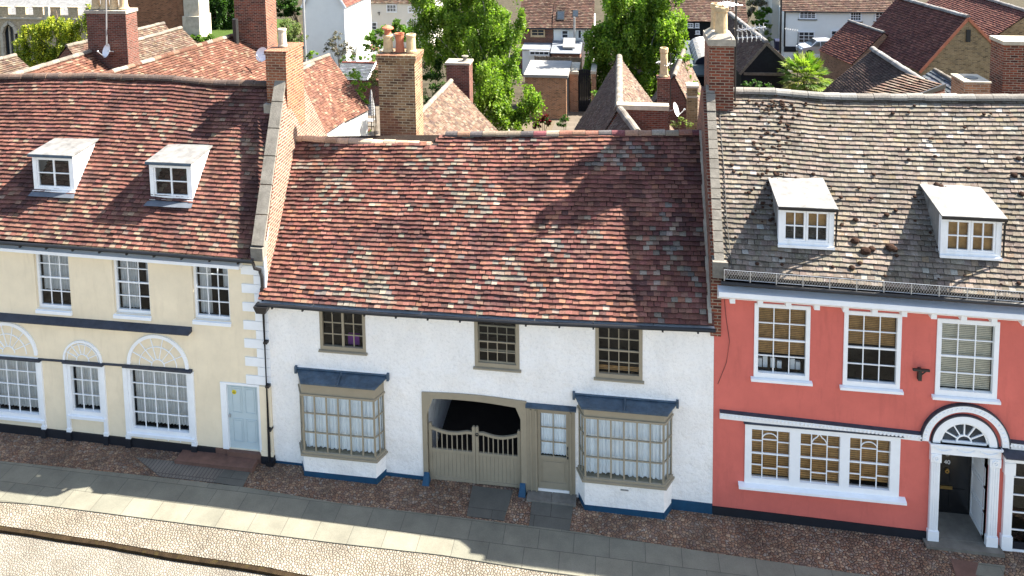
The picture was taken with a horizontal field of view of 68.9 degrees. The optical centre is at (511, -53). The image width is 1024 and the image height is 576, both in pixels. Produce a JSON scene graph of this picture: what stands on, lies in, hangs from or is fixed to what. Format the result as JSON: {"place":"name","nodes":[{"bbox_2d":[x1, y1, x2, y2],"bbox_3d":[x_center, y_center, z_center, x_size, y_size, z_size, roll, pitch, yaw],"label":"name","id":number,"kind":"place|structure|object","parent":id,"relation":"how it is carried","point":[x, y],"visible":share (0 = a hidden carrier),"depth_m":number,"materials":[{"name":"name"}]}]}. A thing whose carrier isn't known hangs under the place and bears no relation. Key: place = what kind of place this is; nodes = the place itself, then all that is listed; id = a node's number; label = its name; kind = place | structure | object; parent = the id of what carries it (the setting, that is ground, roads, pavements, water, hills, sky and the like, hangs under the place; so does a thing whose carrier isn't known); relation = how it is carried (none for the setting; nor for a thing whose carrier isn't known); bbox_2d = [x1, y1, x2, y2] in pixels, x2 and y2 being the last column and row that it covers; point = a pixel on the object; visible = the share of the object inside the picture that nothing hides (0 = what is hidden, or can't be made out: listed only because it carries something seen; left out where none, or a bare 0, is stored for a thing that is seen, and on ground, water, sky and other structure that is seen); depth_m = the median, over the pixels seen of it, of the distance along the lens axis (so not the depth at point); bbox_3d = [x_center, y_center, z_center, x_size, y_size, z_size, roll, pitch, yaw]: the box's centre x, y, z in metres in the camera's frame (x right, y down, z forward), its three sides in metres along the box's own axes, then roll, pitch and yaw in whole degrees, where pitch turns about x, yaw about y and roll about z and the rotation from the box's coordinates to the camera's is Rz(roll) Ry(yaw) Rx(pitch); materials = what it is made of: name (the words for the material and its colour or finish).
{"place":"outdoors","nodes":[
{"label":"outdoors","id":0,"kind":"place"},
{"bbox_2d":[0,53,28,73],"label":"tiled range","id":1,"kind":"structure","parent":0,"point":[11,63],"depth_m":42.13,"materials":[{"name":"orange tile"}]},
{"bbox_2d":[0,533,266,575],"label":"road","id":2,"kind":"structure","parent":0,"point":[24,556],"depth_m":19.68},
{"bbox_2d":[0,526,305,575],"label":"kerb","id":3,"kind":"structure","parent":2,"relation":"on","point":[151,553],"depth_m":19.89,"materials":[{"name":"stone"}]},
{"bbox_2d":[212,19,296,41],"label":"lawn","id":4,"kind":"structure","parent":0,"point":[216,33],"depth_m":103.70,"materials":[{"name":"green plant"}]},
{"bbox_2d":[209,0,234,28],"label":"weeping tree","id":5,"kind":"object","parent":4,"relation":"on","point":[219,10],"visible":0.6,"depth_m":105.68,"materials":[{"name":"green plant"}]},
{"bbox_2d":[366,105,379,135],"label":"terrace paving","id":6,"kind":"structure","parent":0,"point":[371,133],"depth_m":58.77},
{"bbox_2d":[368,90,374,126],"bbox_3d":[-10.908,12.426,57.975,0.600,2.885,0.600,0,5,8],"label":"parasol","id":7,"kind":"object","parent":6,"relation":"on","point":[371,106],"visible":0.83,"depth_m":57.78,"materials":[{"name":"fabric"}]},
{"bbox_2d":[0,461,870,575],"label":"pavement","id":8,"kind":"structure","parent":0,"point":[265,512],"depth_m":20.64,"materials":[{"name":"stone"}]},
{"bbox_2d":[0,0,1023,575],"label":"ground","id":9,"kind":"structure","parent":0,"point":[1018,500],"depth_m":69.27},
{"bbox_2d":[13,4,90,66],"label":"yew tree","id":10,"kind":"object","parent":9,"relation":"on","point":[40,49],"visible":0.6,"depth_m":65.11,"materials":[{"name":"green plant"}]},
{"bbox_2d":[8,0,139,73],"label":"tiled range","id":11,"kind":"structure","parent":9,"relation":"on","point":[122,34],"depth_m":38.80,"materials":[{"name":"red brick"}]},
{"bbox_2d":[97,44,113,57],"bbox_3d":[-20.932,5.306,38.443,0.648,0.669,0.601,-2,5,-11],"label":"satellite dish","id":12,"kind":"object","parent":11,"relation":"attached to","point":[105,51],"visible":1,"depth_m":38.58,"materials":[{"name":"white plastic"}]},
{"bbox_2d":[0,0,211,61],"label":"church","id":13,"kind":"structure","parent":9,"relation":"on","point":[190,17],"depth_m":78.45,"materials":[{"name":"stone"}]},
{"bbox_2d":[0,21,18,56],"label":"window","id":14,"kind":"structure","parent":13,"relation":"in","point":[11,34],"depth_m":79.98,"materials":[{"name":"stone"}]},
{"bbox_2d":[56,22,167,58],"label":"tiled range","id":15,"kind":"structure","parent":9,"relation":"on","point":[74,48],"depth_m":45.68,"materials":[{"name":"orange tile"}]},
{"bbox_2d":[0,28,327,472],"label":"terraced house","id":16,"kind":"structure","parent":9,"relation":"on","point":[140,217],"depth_m":23.64,"materials":[{"name":"beige paint"}]},
{"bbox_2d":[0,354,43,423],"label":"window","id":17,"kind":"structure","parent":16,"relation":"in","point":[19,381],"depth_m":24.20,"materials":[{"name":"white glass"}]},
{"bbox_2d":[35,254,72,315],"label":"window","id":18,"kind":"structure","parent":16,"relation":"in","point":[56,268],"depth_m":23.72,"materials":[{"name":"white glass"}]},
{"bbox_2d":[67,364,104,421],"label":"window","id":19,"kind":"structure","parent":16,"relation":"in","point":[88,378],"depth_m":23.79,"materials":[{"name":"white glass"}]},
{"bbox_2d":[113,260,151,320],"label":"window","id":20,"kind":"structure","parent":16,"relation":"in","point":[130,279],"depth_m":23.34,"materials":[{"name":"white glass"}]},
{"bbox_2d":[127,368,194,441],"bbox_3d":[-10.993,14.230,23.425,2.281,2.268,0.329,0,5,8],"label":"window","id":21,"kind":"structure","parent":16,"relation":"in","point":[164,397],"depth_m":23.50,"materials":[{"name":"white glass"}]},
{"bbox_2d":[192,266,231,326],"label":"window","id":22,"kind":"structure","parent":16,"relation":"in","point":[205,273],"depth_m":22.93,"materials":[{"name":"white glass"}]},
{"bbox_2d":[227,385,259,449],"bbox_3d":[-8.258,14.460,23.030,1.018,2.123,0.095,0,5,8],"label":"door","id":23,"kind":"structure","parent":16,"relation":"in","point":[242,400],"depth_m":23.04,"materials":[{"name":"blue paint"}]},
{"bbox_2d":[138,26,196,60],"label":"tiled range","id":24,"kind":"structure","parent":9,"relation":"on","point":[163,42],"depth_m":48.10,"materials":[{"name":"red tile"}]},
{"bbox_2d":[101,0,277,80],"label":"tiled range","id":25,"kind":"structure","parent":9,"relation":"on","point":[232,56],"depth_m":40.69,"materials":[{"name":"tile"}]},
{"bbox_2d":[255,47,266,61],"bbox_3d":[-13.651,5.821,40.666,0.666,0.744,0.670,-3,6,-24],"label":"satellite dish","id":26,"kind":"object","parent":25,"relation":"attached to","point":[260,56],"visible":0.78,"depth_m":40.82,"materials":[{"name":"white plastic"}]},
{"bbox_2d":[190,33,214,42],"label":"clipped hedge","id":27,"kind":"object","parent":9,"relation":"on","point":[210,36],"visible":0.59,"depth_m":72.05,"materials":[{"name":"green plant"}]},
{"bbox_2d":[0,502,566,575],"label":"cobbled pavement edge","id":28,"kind":"object","parent":9,"relation":"on","point":[307,557],"visible":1,"depth_m":20.02,"materials":[{"name":"stone"}]},
{"bbox_2d":[276,0,302,35],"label":"garden tree","id":29,"kind":"object","parent":9,"relation":"on","point":[288,7],"visible":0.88,"depth_m":85.13,"materials":[{"name":"green plant"}]},
{"bbox_2d":[277,17,308,42],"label":"olive shrub","id":30,"kind":"object","parent":9,"relation":"on","point":[295,26],"visible":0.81,"depth_m":67.36,"materials":[{"name":"green plant"}]},
{"bbox_2d":[302,0,306,61],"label":"telegraph pole","id":31,"kind":"object","parent":9,"relation":"on","point":[304,26],"visible":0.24,"depth_m":63.13,"materials":[{"name":"grey metal"}]},
{"bbox_2d":[303,62,346,135],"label":"cottage","id":32,"kind":"structure","parent":9,"relation":"on","point":[330,114],"depth_m":42.12,"materials":[{"name":"tile"}]},
{"bbox_2d":[301,0,370,66],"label":"house","id":33,"kind":"structure","parent":9,"relation":"on","point":[350,20],"depth_m":75.87,"materials":[{"name":"paint"}]},
{"bbox_2d":[303,53,368,135],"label":"cottage","id":34,"kind":"structure","parent":9,"relation":"on","point":[350,102],"depth_m":46.88,"materials":[{"name":"tile"}]},
{"bbox_2d":[323,31,355,66],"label":"bronze shrub","id":35,"kind":"object","parent":9,"relation":"on","point":[333,45],"visible":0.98,"depth_m":72.42,"materials":[{"name":"brown plant"}]},
{"bbox_2d":[344,68,371,103],"bbox_3d":[-10.175,11.198,49.816,1.660,6.320,1.393,2,6,28],"label":"climbing shrub","id":36,"kind":"object","parent":9,"relation":"on","point":[354,74],"visible":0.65,"depth_m":49.56,"materials":[{"name":"green plant"}]},
{"bbox_2d":[340,53,375,63],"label":"flower bed","id":37,"kind":"object","parent":9,"relation":"on","point":[360,57],"visible":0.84,"depth_m":73.22,"materials":[{"name":"green plant"}]},
{"bbox_2d":[339,61,378,104],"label":"garage","id":38,"kind":"structure","parent":9,"relation":"on","point":[364,68],"depth_m":64.98,"materials":[{"name":"grey brick"}]},
{"bbox_2d":[368,69,378,135],"bbox_3d":[-8.828,11.067,48.121,0.734,6.731,0.854,-6,7,-44],"label":"climbing shrub","id":39,"kind":"object","parent":9,"relation":"on","point":[373,73],"visible":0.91,"depth_m":47.93,"materials":[{"name":"green plant"}]},
{"bbox_2d":[362,24,393,58],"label":"rose shrub","id":40,"kind":"object","parent":9,"relation":"on","point":[371,36],"visible":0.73,"depth_m":77.81,"materials":[{"name":"green plant"}]},
{"bbox_2d":[391,18,412,41],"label":"bay tree","id":41,"kind":"object","parent":9,"relation":"on","point":[396,25],"visible":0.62,"depth_m":75.42,"materials":[{"name":"green plant"}]},
{"bbox_2d":[370,0,442,47],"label":"cottage","id":42,"kind":"structure","parent":9,"relation":"on","point":[386,12],"depth_m":90.23,"materials":[{"name":"paint"}]},
{"bbox_2d":[386,4,396,12],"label":"window","id":43,"kind":"structure","parent":42,"relation":"in","point":[390,8],"depth_m":90.10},
{"bbox_2d":[422,58,445,104],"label":"ivy bank","id":44,"kind":"structure","parent":9,"relation":"on","point":[435,76],"depth_m":52.14,"materials":[{"name":"green plant"}]},
{"bbox_2d":[423,55,497,134],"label":"gabled wing","id":45,"kind":"structure","parent":9,"relation":"on","point":[449,105],"depth_m":41.73,"materials":[{"name":"tile"}]},
{"bbox_2d":[407,0,547,130],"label":"birch tree","id":46,"kind":"object","parent":9,"relation":"on","point":[470,32],"visible":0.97,"depth_m":47.90,"materials":[{"name":"green plant"}]},
{"bbox_2d":[253,25,715,518],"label":"terraced house","id":47,"kind":"structure","parent":9,"relation":"on","point":[465,306],"depth_m":22.18,"materials":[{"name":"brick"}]},
{"bbox_2d":[294,365,389,483],"bbox_3d":[-5.101,14.394,22.281,2.940,3.547,0.527,0,5,8],"label":"bay window","id":48,"kind":"structure","parent":47,"relation":"in","point":[341,431],"depth_m":22.21,"materials":[{"name":"blue paint"}]},
{"bbox_2d":[318,311,367,355],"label":"window","id":49,"kind":"structure","parent":47,"relation":"in","point":[325,348],"depth_m":22.27,"materials":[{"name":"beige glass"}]},
{"bbox_2d":[473,322,520,372],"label":"window","id":50,"kind":"structure","parent":47,"relation":"in","point":[489,365],"depth_m":21.62,"materials":[{"name":"beige glass"}]},
{"bbox_2d":[537,410,568,490],"bbox_3d":[1.204,14.560,21.679,0.906,2.460,0.190,0,5,8],"label":"door","id":51,"kind":"structure","parent":47,"relation":"in","point":[553,426],"depth_m":21.71,"materials":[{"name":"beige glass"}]},
{"bbox_2d":[594,328,643,383],"bbox_3d":[3.021,11.436,21.115,1.411,1.660,0.215,0,5,8],"label":"window","id":52,"kind":"structure","parent":47,"relation":"in","point":[608,376],"depth_m":21.12,"materials":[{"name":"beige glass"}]},
{"bbox_2d":[572,391,678,518],"bbox_3d":[3.197,14.489,21.086,2.971,3.588,0.543,0,5,8],"label":"bay window","id":53,"kind":"structure","parent":47,"relation":"in","point":[623,470],"depth_m":21.01,"materials":[{"name":"blue paint"}]},
{"bbox_2d":[0,432,1023,575],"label":"pebble verge","id":54,"kind":"structure","parent":9,"relation":"on","point":[849,551],"depth_m":20.84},
{"bbox_2d":[136,457,224,482],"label":"stone setts","id":55,"kind":"structure","parent":54,"relation":"on","point":[166,468],"depth_m":22.62,"materials":[{"name":"stone"}]},
{"bbox_2d":[213,469,249,486],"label":"stone slab","id":56,"kind":"structure","parent":54,"relation":"on","point":[231,477],"depth_m":22.31,"materials":[{"name":"stone"}]},
{"bbox_2d":[467,486,512,520],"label":"stone slab","id":57,"kind":"structure","parent":54,"relation":"on","point":[488,503],"depth_m":21.41,"materials":[{"name":"stone"}]},
{"bbox_2d":[529,498,572,530],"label":"stone slab","id":58,"kind":"structure","parent":54,"relation":"on","point":[547,515],"depth_m":20.97,"materials":[{"name":"stone"}]},
{"bbox_2d":[950,558,978,575],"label":"brick path","id":59,"kind":"structure","parent":54,"relation":"on","point":[964,568],"depth_m":19.46,"materials":[{"name":"brick"}]},
{"bbox_2d":[976,563,1004,575],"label":"stone slab","id":60,"kind":"structure","parent":54,"relation":"on","point":[985,569],"depth_m":19.39,"materials":[{"name":"stone"}]},
{"bbox_2d":[520,0,554,73],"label":"terraced cottage","id":61,"kind":"structure","parent":9,"relation":"on","point":[539,39],"depth_m":77.72,"materials":[{"name":"tile"}]},
{"bbox_2d":[531,29,545,37],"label":"window","id":62,"kind":"structure","parent":61,"relation":"in","point":[534,32],"depth_m":77.60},
{"bbox_2d":[529,51,549,55],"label":"window","id":63,"kind":"structure","parent":61,"relation":"in","point":[531,53],"depth_m":75.10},
{"bbox_2d":[532,114,550,130],"bbox_3d":[2.173,12.980,53.737,1.497,2.134,1.049,0,5,8],"label":"rose bush","id":64,"kind":"object","parent":9,"relation":"on","point":[543,119],"visible":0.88,"depth_m":53.53,"materials":[{"name":"red plant"}]},
{"bbox_2d":[524,60,571,119],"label":"brick shed","id":65,"kind":"structure","parent":9,"relation":"on","point":[549,79],"depth_m":59.22,"materials":[{"name":"brick"}]},
{"bbox_2d":[534,56,581,68],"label":"garden fence","id":66,"kind":"object","parent":9,"relation":"on","point":[569,58],"visible":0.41,"depth_m":71.47,"materials":[{"name":"wood"}]},
{"bbox_2d":[556,114,569,126],"bbox_3d":[3.587,12.951,53.011,0.831,2.220,0.961,3,6,36],"label":"box bush","id":67,"kind":"object","parent":9,"relation":"on","point":[564,121],"visible":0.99,"depth_m":52.99,"materials":[{"name":"green plant"}]},
{"bbox_2d":[550,0,595,68],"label":"terraced cottage","id":68,"kind":"structure","parent":9,"relation":"on","point":[573,20],"depth_m":77.26,"materials":[{"name":"tile"}]},
{"bbox_2d":[569,62,579,111],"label":"gate pier","id":69,"kind":"structure","parent":9,"relation":"on","point":[574,86],"depth_m":61.29,"materials":[{"name":"orange brick"}]},
{"bbox_2d":[579,69,590,111],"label":"garden gate","id":70,"kind":"structure","parent":69,"relation":"attached to","point":[584,89],"depth_m":61.24,"materials":[{"name":"black wood"}]},
{"bbox_2d":[591,62,596,100],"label":"gate pier","id":71,"kind":"structure","parent":9,"relation":"on","point":[593,75],"depth_m":60.98,"materials":[{"name":"orange brick"}]},
{"bbox_2d":[574,47,673,130],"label":"gabled wing","id":72,"kind":"structure","parent":9,"relation":"on","point":[621,100],"depth_m":35.47,"materials":[{"name":"tile"}]},
{"bbox_2d":[656,53,672,106],"bbox_3d":[7.152,6.147,35.018,0.637,2.534,0.725,-5,7,-42],"label":"tv aerial","id":73,"kind":"object","parent":72,"relation":"attached to","point":[669,63],"visible":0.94,"depth_m":34.76,"materials":[{"name":"metal"}]},
{"bbox_2d":[580,0,689,98],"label":"birch tree","id":74,"kind":"object","parent":9,"relation":"on","point":[633,42],"visible":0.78,"depth_m":62.29,"materials":[{"name":"green plant"}]},
{"bbox_2d":[651,48,700,129],"bbox_3d":[10.964,10.840,50.365,3.946,6.929,6.113,1,5,18],"label":"lean to","id":75,"kind":"object","parent":9,"relation":"on","point":[680,75],"visible":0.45,"depth_m":47.44,"materials":[{"name":"red brick"}]},
{"bbox_2d":[670,116,692,129],"bbox_3d":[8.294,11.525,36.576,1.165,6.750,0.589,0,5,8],"label":"yard shrub","id":76,"kind":"object","parent":9,"relation":"on","point":[680,122],"visible":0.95,"depth_m":36.26,"materials":[{"name":"green plant"}]},
{"bbox_2d":[675,53,699,94],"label":"garden shrubs","id":77,"kind":"object","parent":9,"relation":"on","point":[685,58],"visible":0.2,"depth_m":50.76,"materials":[{"name":"green plant"}]},
{"bbox_2d":[672,36,704,85],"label":"outbuilding","id":78,"kind":"structure","parent":9,"relation":"on","point":[696,47],"depth_m":67.43,"materials":[{"name":"grey"}]},
{"bbox_2d":[686,82,698,129],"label":"brick pier","id":79,"kind":"structure","parent":9,"relation":"on","point":[692,103],"depth_m":37.66,"materials":[{"name":"brick"}]},
{"bbox_2d":[650,0,747,61],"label":"black barn","id":80,"kind":"structure","parent":9,"relation":"on","point":[698,12],"depth_m":80.48,"materials":[{"name":"tile"}]},
{"bbox_2d":[746,0,766,23],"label":"blossom tree","id":81,"kind":"object","parent":9,"relation":"on","point":[759,3],"visible":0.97,"depth_m":83.90,"materials":[{"name":"green plant"}]},
{"bbox_2d":[727,11,787,88],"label":"barn","id":82,"kind":"structure","parent":9,"relation":"on","point":[758,60],"depth_m":54.24,"materials":[{"name":"tile"}]},
{"bbox_2d":[741,79,773,87],"bbox_3d":[16.240,11.391,49.565,2.167,5.473,0.961,0,5,8],"label":"ivy bush","id":83,"kind":"object","parent":9,"relation":"on","point":[747,84],"visible":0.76,"depth_m":49.37,"materials":[{"name":"green plant"}]},
{"bbox_2d":[750,7,772,32],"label":"roadside tree","id":84,"kind":"object","parent":9,"relation":"on","point":[760,15],"visible":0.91,"depth_m":80.04,"materials":[{"name":"green plant"}]},
{"bbox_2d":[758,0,779,50],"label":"cottage","id":85,"kind":"structure","parent":9,"relation":"on","point":[773,5],"depth_m":81.11,"materials":[{"name":"paint"}]},
{"bbox_2d":[779,0,781,53],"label":"lamp post","id":86,"kind":"object","parent":9,"relation":"on","point":[780,38],"visible":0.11,"depth_m":68.25,"materials":[{"name":"grey metal"}]},
{"bbox_2d":[777,50,832,91],"bbox_3d":[20.512,10.479,51.996,4.032,6.837,4.271,0,5,8],"label":"shrub","id":87,"kind":"object","parent":9,"relation":"on","point":[812,64],"visible":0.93,"depth_m":51.41,"materials":[{"name":"green plant"}]},
{"bbox_2d":[796,37,828,55],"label":"parked car","id":88,"kind":"object","parent":9,"relation":"on","point":[813,44],"visible":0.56,"depth_m":72.11,"materials":[{"name":"silver metal"}]},
{"bbox_2d":[778,0,893,60],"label":"cottage","id":89,"kind":"structure","parent":9,"relation":"on","point":[808,19],"depth_m":77.45,"materials":[{"name":"paint"}]},
{"bbox_2d":[798,31,814,43],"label":"window","id":90,"kind":"structure","parent":89,"relation":"in","point":[804,36],"depth_m":77.69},
{"bbox_2d":[798,13,816,19],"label":"window","id":91,"kind":"structure","parent":89,"relation":"in","point":[802,16],"depth_m":77.48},
{"bbox_2d":[850,13,862,22],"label":"window","id":92,"kind":"structure","parent":89,"relation":"in","point":[857,17],"depth_m":76.79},
{"bbox_2d":[819,19,887,86],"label":"brick range","id":93,"kind":"structure","parent":9,"relation":"on","point":[846,46],"depth_m":62.43,"materials":[{"name":"tile"}]},
{"bbox_2d":[822,46,946,92],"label":"gabled wing","id":94,"kind":"structure","parent":9,"relation":"on","point":[874,67],"depth_m":46.07,"materials":[{"name":"tile"}]},
{"bbox_2d":[863,74,945,93],"bbox_3d":[17.056,10.487,32.296,4.475,9.543,2.191,-5,6,-37],"label":"lean to","id":95,"kind":"object","parent":9,"relation":"on","point":[906,83],"visible":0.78,"depth_m":31.74,"materials":[{"name":"tile"}]},
{"bbox_2d":[871,0,990,79],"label":"brick hall","id":96,"kind":"structure","parent":9,"relation":"on","point":[921,39],"depth_m":55.08,"materials":[{"name":"tile"}]},
{"bbox_2d":[922,68,950,92],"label":"slate outbuilding","id":97,"kind":"structure","parent":9,"relation":"on","point":[937,75],"depth_m":46.25,"materials":[{"name":"stone"}]},
{"bbox_2d":[926,0,1023,36],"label":"brick hall","id":98,"kind":"structure","parent":9,"relation":"on","point":[994,17],"depth_m":62.57,"materials":[{"name":"tile"}]},
{"bbox_2d":[516,116,555,130],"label":"gravel path","id":99,"kind":"structure","parent":0,"point":[530,128],"depth_m":57.14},
{"bbox_2d":[552,108,583,130],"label":"patio","id":100,"kind":"structure","parent":0,"point":[573,121],"depth_m":58.56,"materials":[{"name":"stone"}]},
{"bbox_2d":[697,3,1023,557],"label":"terraced house","id":101,"kind":"structure","parent":0,"point":[864,262],"depth_m":20.50,"materials":[{"name":"paint"}]},
{"bbox_2d":[718,0,766,101],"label":"tv aerial","id":102,"kind":"object","parent":101,"relation":"attached to","point":[735,5],"visible":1,"depth_m":22.88,"materials":[{"name":"metal"}]},
{"bbox_2d":[751,303,812,385],"bbox_3d":[7.369,10.799,20.416,1.615,2.222,0.245,0,5,8],"label":"window","id":103,"kind":"structure","parent":101,"relation":"in","point":[764,376],"depth_m":20.46,"materials":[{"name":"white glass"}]},
{"bbox_2d":[738,421,906,505],"bbox_3d":[8.492,14.064,20.519,4.389,1.970,0.300,0,5,8],"label":"window","id":104,"kind":"structure","parent":101,"relation":"in","point":[845,468],"depth_m":20.57,"materials":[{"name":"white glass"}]},
{"bbox_2d":[839,310,903,394],"bbox_3d":[9.673,10.841,20.088,1.609,2.217,0.245,0,5,8],"label":"window","id":105,"kind":"structure","parent":101,"relation":"in","point":[848,384],"depth_m":20.11,"materials":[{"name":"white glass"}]},
{"bbox_2d":[938,454,971,514],"bbox_3d":[12.219,14.550,20.950,1.243,2.798,0.120,0,5,8],"label":"door","id":106,"kind":"structure","parent":101,"relation":"in","point":[955,471],"depth_m":20.96,"materials":[{"name":"black paint"}]},
{"bbox_2d":[931,318,1000,404],"bbox_3d":[12.020,10.895,19.755,1.679,2.230,0.245,0,5,8],"label":"window","id":107,"kind":"structure","parent":101,"relation":"in","point":[955,394],"depth_m":19.80,"materials":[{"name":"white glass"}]},
{"bbox_2d":[999,446,1023,552],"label":"shop window","id":108,"kind":"structure","parent":101,"relation":"in","point":[1010,457],"depth_m":19.82,"materials":[{"name":"wood"}]},
{"bbox_2d":[950,74,991,93],"bbox_3d":[17.294,6.409,28.252,0.954,3.081,1.160,0,5,8],"label":"brick stack","id":109,"kind":"object","parent":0,"point":[969,84],"visible":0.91,"depth_m":27.73,"materials":[{"name":"brick"}]},
{"bbox_2d":[989,35,1023,93],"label":"brick stack","id":110,"kind":"object","parent":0,"point":[1006,65],"visible":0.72,"depth_m":27.89,"materials":[{"name":"brick"}]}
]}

